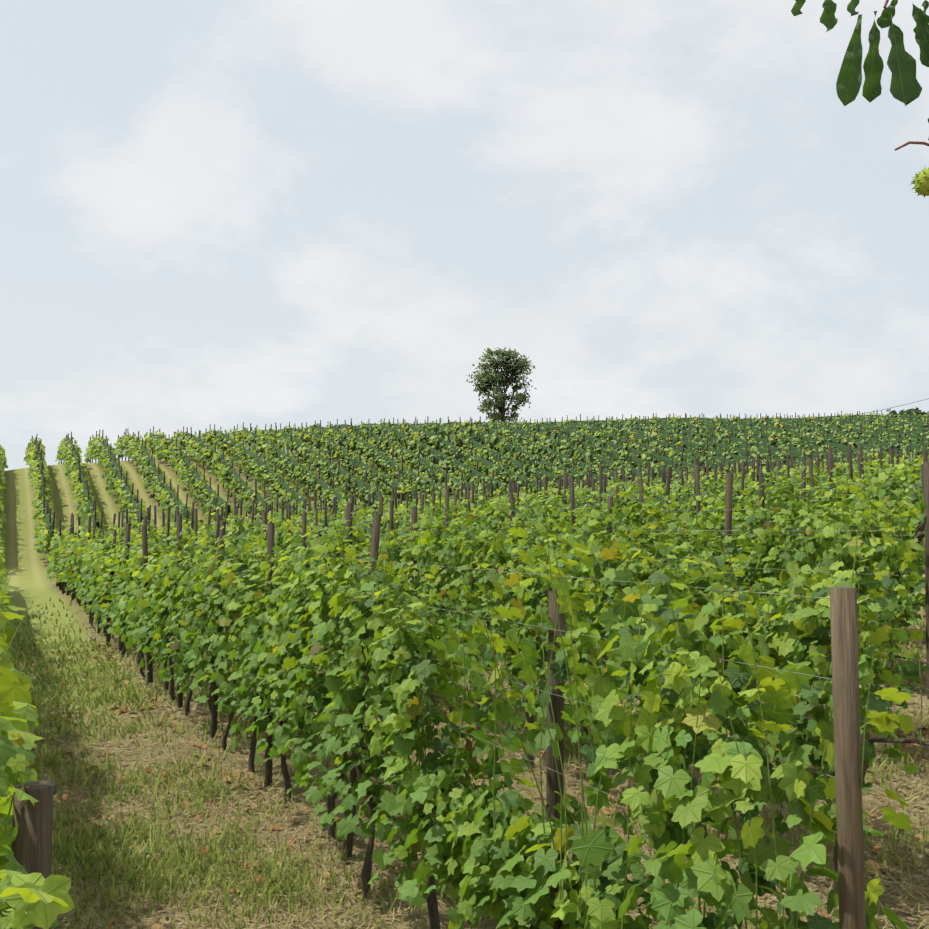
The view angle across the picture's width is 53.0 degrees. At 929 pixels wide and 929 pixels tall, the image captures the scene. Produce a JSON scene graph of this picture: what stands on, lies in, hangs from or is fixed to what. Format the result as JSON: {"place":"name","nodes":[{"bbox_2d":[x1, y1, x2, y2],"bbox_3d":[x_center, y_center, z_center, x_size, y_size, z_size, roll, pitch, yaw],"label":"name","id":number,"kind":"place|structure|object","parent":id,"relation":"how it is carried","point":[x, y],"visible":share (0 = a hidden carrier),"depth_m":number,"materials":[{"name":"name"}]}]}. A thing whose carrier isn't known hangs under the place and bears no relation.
{"place":"outdoors","nodes":[
{"label":"outdoors","id":0,"kind":"place"},
{"bbox_2d":[0,469,921,928],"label":"vine shoots","id":1,"kind":"object","parent":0,"point":[560,883],"visible":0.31,"depth_m":4.01,"materials":[{"name":"green plant"}]},
{"bbox_2d":[0,0,928,470],"label":"sky","id":2,"kind":"structure","parent":0,"point":[226,214],"materials":[{"name":"white"}]},
{"bbox_2d":[1,446,928,928],"bbox_3d":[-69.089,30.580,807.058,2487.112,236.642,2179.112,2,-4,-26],"label":"ground","id":3,"kind":"structure","parent":0,"point":[27,574],"depth_m":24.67,"materials":[{"name":"green plant"}]},
{"bbox_2d":[0,454,928,928],"bbox_3d":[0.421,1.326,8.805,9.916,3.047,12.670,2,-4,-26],"label":"vine leaves","id":4,"kind":"object","parent":3,"relation":"on","point":[472,852],"visible":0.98,"depth_m":5.25,"materials":[{"name":"green plant"}]},
{"bbox_2d":[9,410,928,928],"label":"posts","id":5,"kind":"object","parent":3,"relation":"on","point":[31,848],"visible":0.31,"depth_m":9.64,"materials":[{"name":"brown wood"}]},
{"bbox_2d":[154,479,925,914],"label":"wires","id":6,"kind":"object","parent":5,"relation":"attached to","point":[664,649],"visible":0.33,"depth_m":5.80,"materials":[{"name":"grey metal"}]},
{"bbox_2d":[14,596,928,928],"bbox_3d":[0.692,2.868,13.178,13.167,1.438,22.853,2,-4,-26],"label":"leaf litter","id":7,"kind":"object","parent":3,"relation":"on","point":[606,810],"visible":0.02,"depth_m":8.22,"materials":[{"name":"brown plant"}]},
{"bbox_2d":[34,415,928,928],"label":"vine","id":8,"kind":"object","parent":3,"relation":"on","point":[666,460],"depth_m":68.08,"materials":[{"name":"green plant"}]},
{"bbox_2d":[0,412,928,578],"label":"vine leaves","id":9,"kind":"object","parent":8,"relation":"attached to","point":[43,534],"visible":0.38,"depth_m":65.46,"materials":[{"name":"green plant"}]},
{"bbox_2d":[465,346,536,422],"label":"ridge tree","id":10,"kind":"object","parent":3,"relation":"on","point":[503,359],"depth_m":98.23,"materials":[{"name":"green plant"}]},
{"bbox_2d":[791,0,928,140],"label":"leaves","id":11,"kind":"object","parent":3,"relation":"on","point":[905,88],"visible":1,"depth_m":1.62,"materials":[{"name":"green plant"}]},
{"bbox_2d":[883,0,928,150],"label":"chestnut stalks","id":12,"kind":"object","parent":11,"relation":"attached to","point":[909,142],"visible":1,"depth_m":1.42,"materials":[{"name":"brown plant"}]},
{"bbox_2d":[910,166,928,197],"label":"chestnut burr","id":13,"kind":"object","parent":11,"relation":"attached to","point":[921,183],"visible":1,"depth_m":1.40},
{"bbox_2d":[886,407,924,414],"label":"ridge bush","id":14,"kind":"object","parent":3,"relation":"on","point":[917,411],"visible":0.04,"depth_m":122.96,"materials":[{"name":"green plant"}]}
]}

